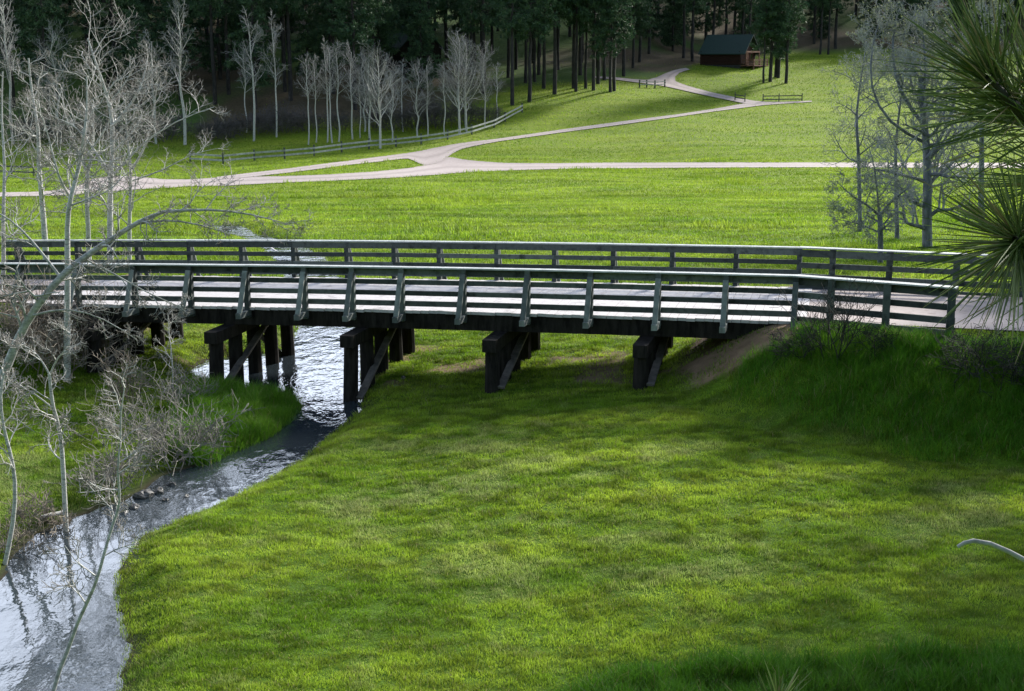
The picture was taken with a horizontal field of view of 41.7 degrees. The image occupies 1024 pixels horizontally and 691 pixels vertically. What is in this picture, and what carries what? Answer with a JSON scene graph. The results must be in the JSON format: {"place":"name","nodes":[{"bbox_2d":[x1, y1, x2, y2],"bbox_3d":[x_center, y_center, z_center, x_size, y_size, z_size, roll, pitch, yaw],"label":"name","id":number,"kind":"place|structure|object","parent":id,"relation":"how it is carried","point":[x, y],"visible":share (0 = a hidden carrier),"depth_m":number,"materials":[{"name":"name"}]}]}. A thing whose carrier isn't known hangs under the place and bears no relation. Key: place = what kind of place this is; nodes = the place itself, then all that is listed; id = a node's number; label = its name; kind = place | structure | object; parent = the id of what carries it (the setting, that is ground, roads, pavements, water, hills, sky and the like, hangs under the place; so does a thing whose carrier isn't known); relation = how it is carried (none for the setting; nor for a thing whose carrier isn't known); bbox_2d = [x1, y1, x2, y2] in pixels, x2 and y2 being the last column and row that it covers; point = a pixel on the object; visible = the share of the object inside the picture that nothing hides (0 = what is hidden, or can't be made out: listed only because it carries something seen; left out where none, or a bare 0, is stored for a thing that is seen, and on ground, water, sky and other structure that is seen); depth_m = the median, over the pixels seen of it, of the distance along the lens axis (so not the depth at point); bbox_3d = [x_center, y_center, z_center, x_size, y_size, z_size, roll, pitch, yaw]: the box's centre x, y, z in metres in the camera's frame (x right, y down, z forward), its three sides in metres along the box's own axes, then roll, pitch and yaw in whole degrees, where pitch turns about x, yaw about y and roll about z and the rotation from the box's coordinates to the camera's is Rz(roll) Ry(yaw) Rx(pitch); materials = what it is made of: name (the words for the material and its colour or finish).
{"place":"outdoors","nodes":[
{"label":"outdoors","id":0,"kind":"place"},
{"bbox_2d":[0,226,364,690],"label":"creek water","id":1,"kind":"structure","parent":0,"point":[34,639],"depth_m":26.39,"materials":[{"name":"grey liquid"}]},
{"bbox_2d":[0,0,1023,690],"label":"ground","id":2,"kind":"structure","parent":0,"point":[660,60],"depth_m":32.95,"materials":[{"name":"plant"}]},
{"bbox_2d":[0,0,26,142],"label":"aspen tree","id":3,"kind":"object","parent":2,"relation":"on","point":[8,71],"visible":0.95,"depth_m":165.93,"materials":[{"name":"grey plant"}]},
{"bbox_2d":[0,0,33,107],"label":"pine tree","id":4,"kind":"object","parent":2,"relation":"on","point":[18,7],"visible":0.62,"depth_m":180.35,"materials":[{"name":"green plant"}]},
{"bbox_2d":[0,356,41,564],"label":"bare sapling","id":5,"kind":"object","parent":2,"relation":"on","point":[13,514],"visible":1,"depth_m":24.52,"materials":[{"name":"grey plant"}]},
{"bbox_2d":[0,480,57,528],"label":"bare shrub","id":6,"kind":"object","parent":2,"relation":"on","point":[22,514],"visible":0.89,"depth_m":26.75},
{"bbox_2d":[0,48,60,281],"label":"bare aspen","id":7,"kind":"object","parent":2,"relation":"on","point":[3,186],"visible":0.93,"depth_m":43.87,"materials":[{"name":"grey plant"}]},
{"bbox_2d":[0,48,69,259],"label":"bare aspen","id":8,"kind":"object","parent":2,"relation":"on","point":[39,178],"visible":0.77,"depth_m":50.38,"materials":[{"name":"grey plant"}]},
{"bbox_2d":[0,505,73,560],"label":"bare shrub","id":9,"kind":"object","parent":2,"relation":"on","point":[18,536],"visible":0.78,"depth_m":25.72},
{"bbox_2d":[11,0,68,69],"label":"pine tree","id":10,"kind":"object","parent":2,"relation":"on","point":[22,47],"visible":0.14,"depth_m":189.09,"materials":[{"name":"green plant"}]},
{"bbox_2d":[0,286,80,379],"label":"bare shrub","id":11,"kind":"object","parent":2,"relation":"on","point":[12,333],"visible":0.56,"depth_m":37.29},
{"bbox_2d":[0,316,87,531],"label":"bare sapling","id":12,"kind":"object","parent":2,"relation":"on","point":[57,423],"visible":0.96,"depth_m":26.11,"materials":[{"name":"grey plant"}]},
{"bbox_2d":[14,0,73,116],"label":"pine tree","id":13,"kind":"object","parent":2,"relation":"on","point":[35,33],"visible":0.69,"depth_m":176.18,"materials":[{"name":"green plant"}]},
{"bbox_2d":[0,251,92,366],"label":"bare shrub","id":14,"kind":"object","parent":2,"relation":"on","point":[29,308],"visible":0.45,"depth_m":38.12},
{"bbox_2d":[22,503,75,534],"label":"bare shrub","id":15,"kind":"object","parent":2,"relation":"on","point":[52,520],"visible":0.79,"depth_m":26.82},
{"bbox_2d":[26,19,76,142],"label":"aspen tree","id":16,"kind":"object","parent":2,"relation":"on","point":[51,54],"visible":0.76,"depth_m":166.24,"materials":[{"name":"grey plant"}]},
{"bbox_2d":[31,0,76,100],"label":"pine tree","id":17,"kind":"object","parent":2,"relation":"on","point":[64,20],"visible":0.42,"depth_m":183.06,"materials":[{"name":"green plant"}]},
{"bbox_2d":[0,277,147,380],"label":"bare shrub","id":18,"kind":"object","parent":2,"relation":"on","point":[84,358],"visible":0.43,"depth_m":38.18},
{"bbox_2d":[32,71,128,259],"bbox_3d":[-15.037,-5.454,48.075,3.210,8.615,4.022,6,14,27],"label":"bare aspen","id":19,"kind":"object","parent":2,"relation":"on","point":[87,217],"visible":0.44,"depth_m":47.36,"materials":[{"name":"grey plant"}]},
{"bbox_2d":[12,51,151,380],"bbox_3d":[-11.643,-3.303,36.912,3.219,9.354,3.388,-9,15,-35],"label":"bare aspen","id":20,"kind":"object","parent":2,"relation":"on","point":[70,205],"visible":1,"depth_m":36.28,"materials":[{"name":"grey plant"}]},
{"bbox_2d":[42,451,140,503],"bbox_3d":[-8.886,2.712,28.543,2.150,1.180,1.382,6,14,26],"label":"bare shrub","id":21,"kind":"object","parent":2,"relation":"on","point":[93,469],"visible":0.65,"depth_m":28.43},
{"bbox_2d":[34,356,154,690],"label":"bare sapling","id":22,"kind":"object","parent":2,"relation":"on","point":[118,497],"visible":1,"depth_m":18.09,"materials":[{"name":"grey plant"}]},
{"bbox_2d":[44,272,147,354],"bbox_3d":[-12.336,-0.989,39.635,2.971,2.646,3.036,-8,15,-33],"label":"bare shrub","id":23,"kind":"object","parent":2,"relation":"on","point":[102,340],"visible":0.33,"depth_m":39.42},
{"bbox_2d":[72,0,131,89],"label":"pine tree","id":24,"kind":"object","parent":2,"relation":"on","point":[102,21],"visible":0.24,"depth_m":187.44,"materials":[{"name":"green plant"}]},
{"bbox_2d":[80,0,142,99],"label":"pine tree","id":25,"kind":"object","parent":2,"relation":"on","point":[99,38],"visible":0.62,"depth_m":182.69,"materials":[{"name":"green plant"}]},
{"bbox_2d":[63,394,159,442],"bbox_3d":[-9.556,1.862,32.583,2.547,1.130,2.158,0,12,0],"label":"bare shrub","id":26,"kind":"object","parent":2,"relation":"on","point":[104,423],"visible":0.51,"depth_m":32.24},
{"bbox_2d":[88,344,163,403],"bbox_3d":[-10.188,0.782,35.481,1.959,1.708,2.231,0,12,0],"label":"bare shrub","id":27,"kind":"object","parent":2,"relation":"on","point":[146,382],"visible":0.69,"depth_m":35.23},
{"bbox_2d":[77,423,177,487],"bbox_3d":[-8.224,2.445,29.351,2.231,1.579,2.333,0,12,0],"label":"bare shrub","id":28,"kind":"object","parent":2,"relation":"on","point":[121,467],"visible":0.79,"depth_m":29.08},
{"bbox_2d":[27,0,230,259],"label":"bare aspen","id":29,"kind":"object","parent":2,"relation":"on","point":[109,186],"visible":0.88,"depth_m":45.16,"materials":[{"name":"grey plant"}]},
{"bbox_2d":[110,0,168,109],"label":"pine tree","id":30,"kind":"object","parent":2,"relation":"on","point":[139,11],"visible":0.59,"depth_m":178.49,"materials":[{"name":"green plant"}]},
{"bbox_2d":[0,152,313,388],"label":"bare aspen","id":31,"kind":"object","parent":2,"relation":"on","point":[33,313],"visible":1,"depth_m":29.65,"materials":[{"name":"grey plant"}]},
{"bbox_2d":[90,55,231,259],"bbox_3d":[-13.362,-5.944,49.831,5.489,9.406,3.025,-7,14,-30],"label":"bare aspen","id":32,"kind":"object","parent":2,"relation":"on","point":[129,232],"visible":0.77,"depth_m":49.60,"materials":[{"name":"grey plant"}]},
{"bbox_2d":[134,98,191,141],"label":"bare bush","id":33,"kind":"object","parent":2,"relation":"on","point":[179,123],"visible":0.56,"depth_m":169.04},
{"bbox_2d":[144,0,193,89],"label":"pine tree","id":34,"kind":"object","parent":2,"relation":"on","point":[154,13],"visible":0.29,"depth_m":187.08,"materials":[{"name":"green plant"}]},
{"bbox_2d":[151,302,187,390],"bbox_3d":[-8.950,0.310,35.395,0.867,2.954,1.111,-11,17,-43],"label":"bare sapling","id":35,"kind":"object","parent":2,"relation":"on","point":[169,337],"visible":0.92,"depth_m":35.19,"materials":[{"name":"grey plant"}]},
{"bbox_2d":[76,363,265,473],"bbox_3d":[-7.759,1.645,30.546,3.999,2.557,3.306,0,12,0],"label":"bare shrub","id":36,"kind":"object","parent":2,"relation":"on","point":[154,432],"visible":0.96,"depth_m":30.76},
{"bbox_2d":[150,0,201,99],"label":"pine tree","id":37,"kind":"object","parent":2,"relation":"on","point":[188,19],"visible":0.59,"depth_m":182.90,"materials":[{"name":"green plant"}]},
{"bbox_2d":[159,0,199,144],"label":"aspen tree","id":38,"kind":"object","parent":2,"relation":"on","point":[179,53],"visible":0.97,"depth_m":165.11,"materials":[{"name":"grey plant"}]},
{"bbox_2d":[143,412,231,462],"bbox_3d":[-7.577,2.110,31.434,2.210,1.216,1.694,0,12,0],"label":"bare shrub","id":39,"kind":"object","parent":2,"relation":"on","point":[213,430],"visible":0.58,"depth_m":31.37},
{"bbox_2d":[144,362,231,409],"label":"bare shrub","id":40,"kind":"object","parent":2,"relation":"on","point":[188,389],"visible":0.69,"depth_m":35.02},
{"bbox_2d":[189,0,239,104],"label":"pine tree","id":41,"kind":"object","parent":2,"relation":"on","point":[219,6],"visible":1,"depth_m":181.31,"materials":[{"name":"green plant"}]},
{"bbox_2d":[190,0,244,79],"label":"pine tree","id":42,"kind":"object","parent":2,"relation":"on","point":[206,54],"visible":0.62,"depth_m":193.67,"materials":[{"name":"green plant"}]},
{"bbox_2d":[205,0,244,94],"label":"pine tree","id":43,"kind":"object","parent":2,"relation":"on","point":[234,8],"visible":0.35,"depth_m":186.52,"materials":[{"name":"green plant"}]},
{"bbox_2d":[207,105,252,138],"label":"bare bush","id":44,"kind":"object","parent":2,"relation":"on","point":[235,125],"visible":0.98,"depth_m":170.15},
{"bbox_2d":[161,368,306,466],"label":"creekside grass","id":45,"kind":"structure","parent":2,"relation":"on","point":[263,420],"depth_m":34.27,"materials":[{"name":"plant"}]},
{"bbox_2d":[225,8,270,140],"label":"aspen tree","id":46,"kind":"object","parent":2,"relation":"on","point":[259,34],"visible":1,"depth_m":167.46,"materials":[{"name":"grey plant"}]},
{"bbox_2d":[224,0,282,109],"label":"pine tree","id":47,"kind":"object","parent":2,"relation":"on","point":[251,7],"visible":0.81,"depth_m":179.48,"materials":[{"name":"green plant"}]},
{"bbox_2d":[233,102,283,134],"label":"bare bush","id":48,"kind":"object","parent":2,"relation":"on","point":[265,122],"visible":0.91,"depth_m":171.76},
{"bbox_2d":[258,8,289,136],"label":"aspen tree","id":49,"kind":"object","parent":2,"relation":"on","point":[274,46],"visible":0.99,"depth_m":169.02,"materials":[{"name":"grey plant"}]},
{"bbox_2d":[255,93,311,132],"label":"bare bush","id":50,"kind":"object","parent":2,"relation":"on","point":[286,117],"visible":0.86,"depth_m":172.13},
{"bbox_2d":[256,0,311,100],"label":"pine tree","id":51,"kind":"object","parent":2,"relation":"on","point":[280,5],"visible":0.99,"depth_m":183.44,"materials":[{"name":"green plant"}]},
{"bbox_2d":[286,0,327,82],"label":"pine tree","id":52,"kind":"object","parent":2,"relation":"on","point":[296,40],"visible":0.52,"depth_m":193.10,"materials":[{"name":"green plant"}]},
{"bbox_2d":[297,0,359,93],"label":"pine tree","id":53,"kind":"object","parent":2,"relation":"on","point":[325,18],"visible":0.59,"depth_m":188.19,"materials":[{"name":"green plant"}]},
{"bbox_2d":[326,0,381,109],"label":"pine tree","id":54,"kind":"object","parent":2,"relation":"on","point":[341,25],"visible":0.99,"depth_m":180.96,"materials":[{"name":"green plant"}]},
{"bbox_2d":[189,103,522,164],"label":"rail fence","id":55,"kind":"object","parent":2,"relation":"on","point":[369,140],"visible":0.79,"depth_m":158.57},
{"bbox_2d":[339,0,393,105],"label":"pine tree","id":56,"kind":"object","parent":2,"relation":"on","point":[372,12],"visible":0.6,"depth_m":184.20,"materials":[{"name":"green plant"}]},
{"bbox_2d":[351,0,404,88],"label":"pine tree","id":57,"kind":"object","parent":2,"relation":"on","point":[384,32],"visible":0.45,"depth_m":191.89,"materials":[{"name":"green plant"}]},
{"bbox_2d":[353,40,405,148],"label":"aspen tree","id":58,"kind":"object","parent":2,"relation":"on","point":[379,98],"visible":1,"depth_m":158.81,"materials":[{"name":"grey plant"}]},
{"bbox_2d":[359,0,412,82],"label":"pine tree","id":59,"kind":"object","parent":2,"relation":"on","point":[394,26],"visible":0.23,"depth_m":198.85,"materials":[{"name":"green plant"}]},
{"bbox_2d":[366,99,415,131],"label":"bare bush","id":60,"kind":"object","parent":2,"relation":"on","point":[393,120],"visible":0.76,"depth_m":173.43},
{"bbox_2d":[382,26,443,77],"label":"log cabin","id":61,"kind":"object","parent":2,"relation":"on","point":[403,45],"visible":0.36,"depth_m":206.03,"materials":[{"name":"blue wood"}]},
{"bbox_2d":[382,91,443,130],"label":"bare bush","id":62,"kind":"object","parent":2,"relation":"on","point":[408,114],"visible":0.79,"depth_m":173.70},
{"bbox_2d":[400,58,438,135],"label":"aspen tree","id":63,"kind":"object","parent":2,"relation":"on","point":[418,99],"visible":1,"depth_m":168.04,"materials":[{"name":"grey plant"}]},
{"bbox_2d":[400,0,442,92],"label":"pine tree","id":64,"kind":"object","parent":2,"relation":"on","point":[426,39],"visible":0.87,"depth_m":191.43,"materials":[{"name":"green plant"}]},
{"bbox_2d":[392,0,452,79],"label":"pine tree","id":65,"kind":"object","parent":2,"relation":"on","point":[432,6],"visible":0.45,"depth_m":199.02,"materials":[{"name":"green plant"}]},
{"bbox_2d":[409,87,461,128],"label":"bare bush","id":66,"kind":"object","parent":2,"relation":"on","point":[439,113],"visible":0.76,"depth_m":174.18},
{"bbox_2d":[434,28,484,132],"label":"aspen tree","id":67,"kind":"object","parent":2,"relation":"on","point":[456,78],"visible":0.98,"depth_m":169.05,"materials":[{"name":"grey plant"}]},
{"bbox_2d":[438,33,491,131],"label":"aspen tree","id":68,"kind":"object","parent":2,"relation":"on","point":[465,91],"visible":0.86,"depth_m":170.25,"materials":[{"name":"grey plant"}]},
{"bbox_2d":[455,0,510,93],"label":"pine tree","id":69,"kind":"object","parent":2,"relation":"on","point":[482,18],"visible":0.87,"depth_m":193.34,"materials":[{"name":"green plant"}]},
{"bbox_2d":[482,0,540,105],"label":"pine tree","id":70,"kind":"object","parent":2,"relation":"on","point":[522,15],"visible":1,"depth_m":185.42,"materials":[{"name":"green plant"}]},
{"bbox_2d":[0,239,1023,401],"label":"timber bridge","id":71,"kind":"structure","parent":2,"relation":"on","point":[517,318],"depth_m":37.99,"materials":[{"name":"grey wood"}]},
{"bbox_2d":[0,21,1023,326],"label":"meadow grass","id":72,"kind":"structure","parent":2,"relation":"on","point":[336,205],"depth_m":97.18,"materials":[{"name":"plant"}]},
{"bbox_2d":[217,101,811,178],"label":"gravel lane","id":73,"kind":"structure","parent":2,"relation":"on","point":[432,156],"depth_m":156.02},
{"bbox_2d":[500,0,560,101],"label":"pine tree","id":74,"kind":"object","parent":2,"relation":"on","point":[542,24],"visible":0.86,"depth_m":188.05,"materials":[{"name":"green plant"}]},
{"bbox_2d":[531,0,576,94],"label":"pine tree","id":75,"kind":"object","parent":2,"relation":"on","point":[560,5],"visible":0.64,"depth_m":194.50,"materials":[{"name":"green plant"}]},
{"bbox_2d":[557,0,593,91],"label":"pine tree","id":76,"kind":"object","parent":2,"relation":"on","point":[578,4],"visible":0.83,"depth_m":196.49,"materials":[{"name":"green plant"}]},
{"bbox_2d":[563,0,618,90],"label":"pine tree","id":77,"kind":"object","parent":2,"relation":"on","point":[588,17],"visible":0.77,"depth_m":196.33,"materials":[{"name":"green plant"}]},
{"bbox_2d":[585,0,635,91],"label":"pine tree","id":78,"kind":"object","parent":2,"relation":"on","point":[600,42],"visible":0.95,"depth_m":194.88,"materials":[{"name":"green plant"}]},
{"bbox_2d":[592,0,636,90],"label":"pine tree","id":79,"kind":"object","parent":2,"relation":"on","point":[628,4],"visible":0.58,"depth_m":196.29,"materials":[{"name":"green plant"}]},
{"bbox_2d":[618,0,657,67],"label":"pine tree","id":80,"kind":"object","parent":2,"relation":"on","point":[644,22],"visible":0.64,"depth_m":222.58,"materials":[{"name":"green plant"}]},
{"bbox_2d":[655,0,689,50],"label":"pine tree","id":81,"kind":"object","parent":2,"relation":"on","point":[678,21],"visible":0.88,"depth_m":243.65,"materials":[{"name":"green plant"}]},
{"bbox_2d":[595,76,767,103],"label":"gravel drive","id":82,"kind":"structure","parent":2,"relation":"on","point":[680,86],"depth_m":207.14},
{"bbox_2d":[674,0,711,61],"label":"pine tree","id":83,"kind":"object","parent":2,"relation":"on","point":[691,4],"visible":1,"depth_m":233.72,"materials":[{"name":"green plant"}]},
{"bbox_2d":[686,0,731,39],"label":"pine tree","id":84,"kind":"object","parent":2,"relation":"on","point":[707,20],"visible":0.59,"depth_m":253.94,"materials":[{"name":"green plant"}]},
{"bbox_2d":[698,34,767,69],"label":"log cabin","id":85,"kind":"object","parent":2,"relation":"on","point":[733,51],"visible":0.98,"depth_m":228.43,"materials":[{"name":"brown wood"}]},
{"bbox_2d":[752,0,778,82],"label":"pine tree","id":86,"kind":"object","parent":2,"relation":"on","point":[762,21],"visible":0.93,"depth_m":211.00,"materials":[{"name":"green plant"}]},
{"bbox_2d":[744,0,798,81],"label":"pine tree","id":87,"kind":"object","parent":2,"relation":"on","point":[777,52],"visible":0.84,"depth_m":211.97,"materials":[{"name":"green plant"}]},
{"bbox_2d":[754,660,811,690],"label":"pine sapling","id":88,"kind":"object","parent":2,"relation":"on","point":[774,684],"visible":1,"depth_m":2.49,"materials":[{"name":"green plant"}]},
{"bbox_2d":[764,0,808,83],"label":"pine tree","id":89,"kind":"object","parent":2,"relation":"on","point":[798,9],"visible":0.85,"depth_m":210.87,"materials":[{"name":"green plant"}]},
{"bbox_2d":[765,320,822,365],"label":"dark shrub","id":90,"kind":"object","parent":2,"relation":"on","point":[788,348],"visible":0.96,"depth_m":32.33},
{"bbox_2d":[806,1,834,38],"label":"pine tree","id":91,"kind":"object","parent":2,"relation":"on","point":[824,27],"visible":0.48,"depth_m":272.31,"materials":[{"name":"green plant"}]},
{"bbox_2d":[769,272,885,363],"bbox_3d":[7.577,-0.629,31.735,2.684,2.209,2.642,0,12,0],"label":"dark shrub","id":92,"kind":"object","parent":2,"relation":"on","point":[846,322],"visible":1,"depth_m":31.82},
{"bbox_2d":[815,32,908,231],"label":"cottonwood tree","id":93,"kind":"object","parent":2,"relation":"on","point":[857,116],"visible":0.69,"depth_m":74.97,"materials":[{"name":"grey plant"}]},
{"bbox_2d":[855,0,891,42],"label":"pine tree","id":94,"kind":"object","parent":2,"relation":"on","point":[870,10],"visible":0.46,"depth_m":263.76,"materials":[{"name":"green plant"}]},
{"bbox_2d":[822,131,925,263],"bbox_3d":[16.739,-6.583,61.738,4.896,6.425,3.183,0,12,0],"label":"cottonwood tree","id":95,"kind":"object","parent":2,"relation":"on","point":[882,226],"visible":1,"depth_m":61.65,"materials":[{"name":"grey plant"}]},
{"bbox_2d":[863,57,920,238],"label":"cottonwood tree","id":96,"kind":"object","parent":2,"relation":"on","point":[896,139],"visible":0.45,"depth_m":70.97,"materials":[{"name":"grey plant"}]},
{"bbox_2d":[844,0,1002,248],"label":"cottonwood tree","id":97,"kind":"object","parent":2,"relation":"on","point":[928,154],"visible":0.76,"depth_m":66.86,"materials":[{"name":"grey plant"}]},
{"bbox_2d":[876,0,1023,561],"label":"pine tree","id":98,"kind":"object","parent":2,"relation":"on","point":[998,81],"visible":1,"depth_m":1.99,"materials":[{"name":"green plant"}]},
{"bbox_2d":[923,324,1023,397],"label":"dark shrub","id":99,"kind":"object","parent":2,"relation":"on","point":[953,338],"visible":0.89,"depth_m":30.32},
{"bbox_2d":[929,0,1022,222],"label":"cottonwood tree","id":100,"kind":"object","parent":2,"relation":"on","point":[964,37],"visible":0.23,"depth_m":77.94,"materials":[{"name":"grey plant"}]},
{"bbox_2d":[941,318,1023,390],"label":"dark shrub","id":101,"kind":"object","parent":2,"relation":"on","point":[1015,369],"visible":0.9,"depth_m":29.85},
{"bbox_2d":[0,157,1023,196],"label":"gravel road","id":102,"kind":"structure","parent":0,"point":[447,165],"depth_m":138.67,"materials":[{"name":"gravel"}]},
{"bbox_2d":[509,617,1023,690],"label":"tall grass","id":103,"kind":"structure","parent":0,"point":[1007,676],"depth_m":19.55,"materials":[{"name":"plant"}]},
{"bbox_2d":[727,317,1023,463],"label":"tall grass","id":104,"kind":"structure","parent":0,"point":[914,338],"depth_m":30.89,"materials":[{"name":"plant"}]},
{"bbox_2d":[807,289,1023,330],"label":"approach road","id":105,"kind":"structure","parent":0,"point":[964,312],"depth_m":35.91,"materials":[{"name":"concrete"}]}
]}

